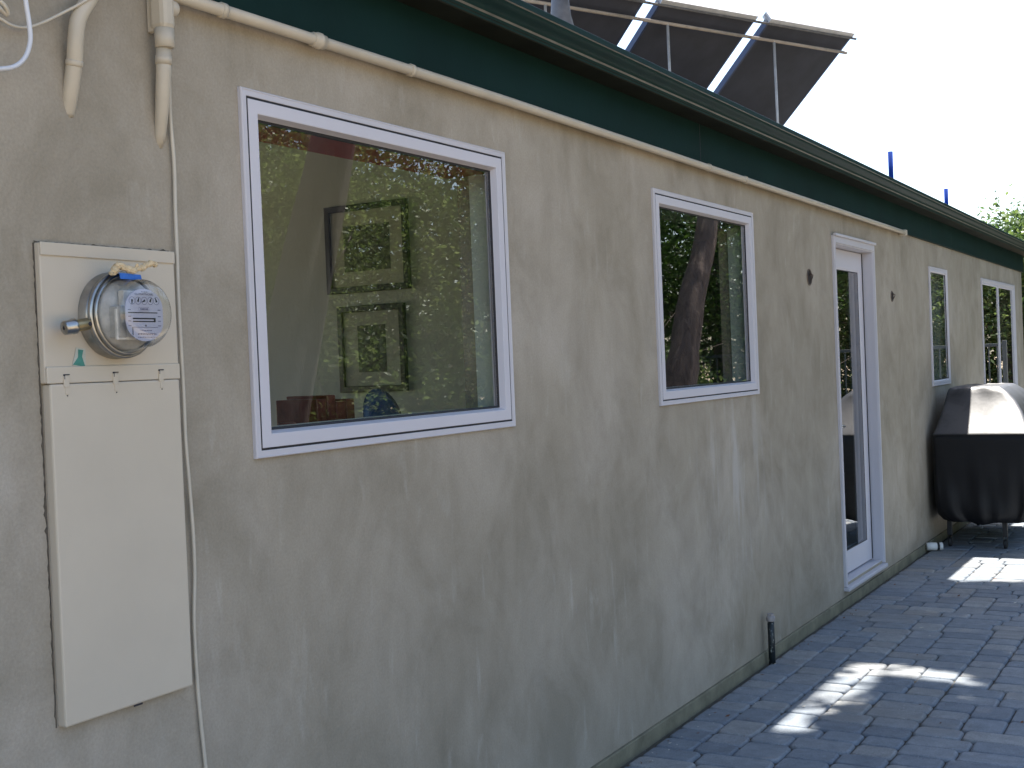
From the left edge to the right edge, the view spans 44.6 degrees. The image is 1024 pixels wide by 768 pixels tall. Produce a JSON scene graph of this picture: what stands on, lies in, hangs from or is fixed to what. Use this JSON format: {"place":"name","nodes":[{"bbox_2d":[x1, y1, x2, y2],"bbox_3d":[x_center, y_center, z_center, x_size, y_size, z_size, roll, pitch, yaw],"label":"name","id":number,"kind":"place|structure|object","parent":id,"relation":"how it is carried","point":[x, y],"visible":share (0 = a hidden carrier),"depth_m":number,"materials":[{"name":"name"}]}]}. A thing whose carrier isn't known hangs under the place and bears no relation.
{"place":"outdoors","nodes":[
{"label":"outdoors","id":0,"kind":"place"},
{"bbox_2d":[617,0,1023,229],"label":"sky","id":1,"kind":"structure","parent":0,"point":[938,85],"materials":[{"name":"white"}]},
{"bbox_2d":[621,522,1023,767],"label":"brick paving","id":2,"kind":"structure","parent":0,"point":[958,643],"depth_m":5.56,"materials":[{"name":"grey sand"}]},
{"bbox_2d":[766,613,775,664],"bbox_3d":[1.260,1.240,6.061,0.043,0.252,0.043,-2,1,30],"label":"standpipe","id":3,"kind":"object","parent":2,"relation":"on","point":[770,618],"visible":1,"depth_m":6.05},
{"bbox_2d":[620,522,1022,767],"bbox_3d":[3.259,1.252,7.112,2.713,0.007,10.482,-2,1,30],"label":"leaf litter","id":4,"kind":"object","parent":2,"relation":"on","point":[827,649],"visible":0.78,"depth_m":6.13,"materials":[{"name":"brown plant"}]},
{"bbox_2d":[926,542,942,549],"bbox_3d":[3.117,1.198,9.207,0.117,0.060,0.060,-2,1,8],"label":"pipe fitting","id":5,"kind":"object","parent":2,"relation":"on","point":[934,546],"visible":1,"depth_m":9.18,"materials":[{"name":"white plastic"}]},
{"bbox_2d":[932,383,1023,548],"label":"covered grill","id":6,"kind":"object","parent":2,"relation":"on","point":[978,453],"visible":1,"depth_m":9.21,"materials":[{"name":"black fabric"}]},
{"label":"ground","id":7,"kind":"structure","parent":0,"visible":0},
{"bbox_2d":[0,0,1023,767],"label":"house","id":8,"kind":"structure","parent":7,"relation":"on","point":[630,466],"depth_m":4.14,"materials":[{"name":"paint"}]},
{"bbox_2d":[0,0,9,16],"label":"cable end","id":9,"kind":"object","parent":8,"relation":"attached to","point":[4,10],"visible":1,"depth_m":2.37,"materials":[{"name":"beige plastic"}]},
{"bbox_2d":[0,0,32,70],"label":"looped cable","id":10,"kind":"object","parent":8,"relation":"attached to","point":[22,60],"visible":1,"depth_m":2.39,"materials":[{"name":"white plastic"}]},
{"bbox_2d":[63,0,97,117],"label":"bent conduit","id":11,"kind":"object","parent":8,"relation":"attached to","point":[80,14],"visible":0.98,"depth_m":2.52,"materials":[{"name":"beige plastic"}]},
{"bbox_2d":[0,0,87,28],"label":"sagging cable","id":12,"kind":"object","parent":11,"relation":"attached to","point":[48,19],"visible":0.91,"depth_m":2.46,"materials":[{"name":"beige plastic"}]},
{"bbox_2d":[32,241,192,727],"bbox_3d":[-0.830,0.193,2.610,0.045,0.969,0.365,-2,1,30],"label":"meter cabinet","id":13,"kind":"object","parent":8,"relation":"attached to","point":[117,534],"visible":1,"depth_m":2.57,"materials":[{"name":"beige metal"}]},
{"bbox_2d":[73,348,85,365],"bbox_3d":[-0.873,-0.053,2.518,0.002,0.042,0.034,-2,1,30],"label":"paper sticker","id":14,"kind":"object","parent":13,"relation":"attached to","point":[79,357],"visible":1,"depth_m":2.52,"materials":[{"name":"teal paper"}]},
{"bbox_2d":[60,271,171,358],"bbox_3d":[-0.801,-0.142,2.540,0.111,0.180,0.250,-2,1,30],"label":"electric meter","id":15,"kind":"object","parent":13,"relation":"attached to","point":[118,318],"visible":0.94,"depth_m":2.53,"materials":[{"name":"metal"}]},
{"bbox_2d":[119,273,141,279],"bbox_3d":[-0.795,-0.221,2.558,0.040,0.016,0.059,-2,1,30],"label":"blue tape","id":16,"kind":"object","parent":15,"relation":"on","point":[130,276],"visible":0.94,"depth_m":2.55,"materials":[{"name":"blue plastic"}]},
{"bbox_2d":[109,260,157,274],"bbox_3d":[-0.773,-0.238,2.555,0.020,0.035,0.120,-2,1,37],"label":"twisted tape","id":17,"kind":"object","parent":15,"relation":"on","point":[116,267],"visible":1,"depth_m":2.54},
{"bbox_2d":[146,0,179,148],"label":"conduit elbow box","id":18,"kind":"object","parent":8,"relation":"attached to","point":[161,14],"visible":0.99,"depth_m":2.71,"materials":[{"name":"beige plastic"}]},
{"bbox_2d":[168,89,207,767],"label":"cable","id":19,"kind":"object","parent":8,"relation":"attached to","point":[185,437],"depth_m":2.77,"materials":[{"name":"beige plastic"}]},
{"bbox_2d":[323,198,411,294],"bbox_3d":[-0.668,-0.627,5.732,0.466,0.406,0.024,-2,1,30],"label":"framed print","id":20,"kind":"object","parent":8,"relation":"attached to","point":[367,247],"visible":1,"depth_m":5.73,"materials":[{"name":"beige paper"}]},
{"bbox_2d":[337,302,408,392],"bbox_3d":[-0.643,-0.164,5.736,0.376,0.400,0.024,-2,1,30],"label":"framed print","id":21,"kind":"object","parent":8,"relation":"attached to","point":[372,347],"visible":0.97,"depth_m":5.73,"materials":[{"name":"white paper"}]},
{"bbox_2d":[237,86,515,458],"bbox_3d":[-0.408,-0.282,3.558,0.217,0.887,1.238,-2,1,30],"label":"window","id":22,"kind":"structure","parent":8,"relation":"in","point":[264,117],"depth_m":3.50,"materials":[{"name":"white plastic"}]},
{"bbox_2d":[173,0,906,235],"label":"eave conduit","id":23,"kind":"object","parent":8,"relation":"attached to","point":[314,40],"visible":1,"depth_m":3.73,"materials":[{"name":"beige plastic"}]},
{"bbox_2d":[551,0,573,24],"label":"flared vent","id":24,"kind":"object","parent":8,"relation":"on","point":[560,9],"visible":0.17,"depth_m":5.47,"materials":[{"name":"grey metal"}]},
{"bbox_2d":[522,0,650,45],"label":"solar collector","id":25,"kind":"object","parent":8,"relation":"on","point":[610,21],"visible":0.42,"depth_m":9.13,"materials":[{"name":"grey metal"}]},
{"bbox_2d":[625,0,759,88],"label":"solar collector","id":26,"kind":"object","parent":8,"relation":"on","point":[696,41],"visible":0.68,"depth_m":9.68,"materials":[{"name":"grey metal"}]},
{"bbox_2d":[651,188,759,405],"bbox_3d":[0.801,-0.371,5.643,0.217,0.887,1.210,-2,1,30],"label":"window","id":27,"kind":"structure","parent":8,"relation":"in","point":[665,205],"depth_m":5.91,"materials":[{"name":"white plastic"}]},
{"bbox_2d":[714,12,856,125],"bbox_3d":[1.885,-2.226,10.930,1.215,1.490,1.937,-3,1,-35],"label":"solar collector","id":28,"kind":"object","parent":8,"relation":"on","point":[779,67],"visible":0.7,"depth_m":10.40,"materials":[{"name":"metal"}]},
{"bbox_2d":[807,269,812,285],"bbox_3d":[1.658,-0.593,6.916,0.023,0.094,0.094,-2,1,30],"label":"wall box","id":29,"kind":"object","parent":8,"relation":"attached to","point":[809,277],"visible":1,"depth_m":6.92,"materials":[{"name":"metal"}]},
{"bbox_2d":[836,249,872,572],"bbox_3d":[2.106,0.161,7.773,0.105,1.990,0.890,-2,1,30],"label":"door","id":30,"kind":"structure","parent":8,"relation":"in","point":[849,268],"depth_m":7.91,"materials":[{"name":"white plastic"}]},
{"bbox_2d":[888,151,893,177],"bbox_3d":[3.279,-1.726,10.786,0.180,0.563,0.177,-2,1,30],"label":"vent pipe","id":31,"kind":"object","parent":8,"relation":"on","point":[890,163],"visible":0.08,"depth_m":10.77,"materials":[{"name":"blue paint"}]},
{"bbox_2d":[891,291,894,301],"bbox_3d":[2.622,-0.603,8.575,0.023,0.076,0.076,-2,1,30],"label":"wall box","id":32,"kind":"object","parent":8,"relation":"attached to","point":[892,296],"visible":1,"depth_m":8.58,"materials":[{"name":"metal"}]},
{"bbox_2d":[928,266,950,385],"bbox_3d":[3.388,-0.456,9.926,0.042,0.928,0.689,-2,1,30],"label":"window","id":33,"kind":"structure","parent":8,"relation":"in","point":[937,277],"depth_m":9.94,"materials":[{"name":"white plastic"}]},
{"bbox_2d":[944,189,948,204],"bbox_3d":[4.475,-1.767,12.845,0.180,0.484,0.177,-2,1,30],"label":"vent pipe","id":34,"kind":"object","parent":8,"relation":"on","point":[946,196],"visible":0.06,"depth_m":12.82,"materials":[{"name":"blue paint"}]},
{"bbox_2d":[980,278,1017,384],"bbox_3d":[4.867,-0.448,12.469,0.042,1.143,1.990,-2,1,30],"label":"window","id":35,"kind":"structure","parent":8,"relation":"in","point":[997,298],"depth_m":12.42,"materials":[{"name":"white plastic"}]},
{"bbox_3d":[-0.774,0.823,3.836,0.735,1.159,1.400,-2,1,30],"label":"tall table","id":36,"kind":"object","parent":8,"relation":"in","visible":0},
{"bbox_2d":[278,422,295,424],"bbox_3d":[-0.664,0.177,3.697,0.164,0.127,0.164,-2,1,30],"label":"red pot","id":37,"kind":"object","parent":36,"relation":"on","point":[283,423],"visible":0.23,"depth_m":3.68,"materials":[{"name":"ceramic"}]},
{"bbox_2d":[276,395,354,424],"bbox_3d":[-0.607,0.135,3.877,0.160,0.200,0.187,-2,1,30],"label":"book row","id":38,"kind":"object","parent":36,"relation":"on","point":[306,409],"visible":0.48,"depth_m":3.81,"materials":[{"name":"red paper"}]},
{"bbox_2d":[363,389,400,416],"bbox_3d":[-0.431,0.118,4.196,0.056,0.206,0.212,-2,1,30],"label":"blue plate","id":39,"kind":"object","parent":36,"relation":"on","point":[379,402],"visible":0.34,"depth_m":4.19,"materials":[{"name":"ceramic"}]},
{"bbox_2d":[976,184,1023,341],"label":"garden tree","id":40,"kind":"object","parent":7,"relation":"on","point":[1016,229],"visible":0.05,"depth_m":22.66,"materials":[{"name":"green plant"}]}
]}

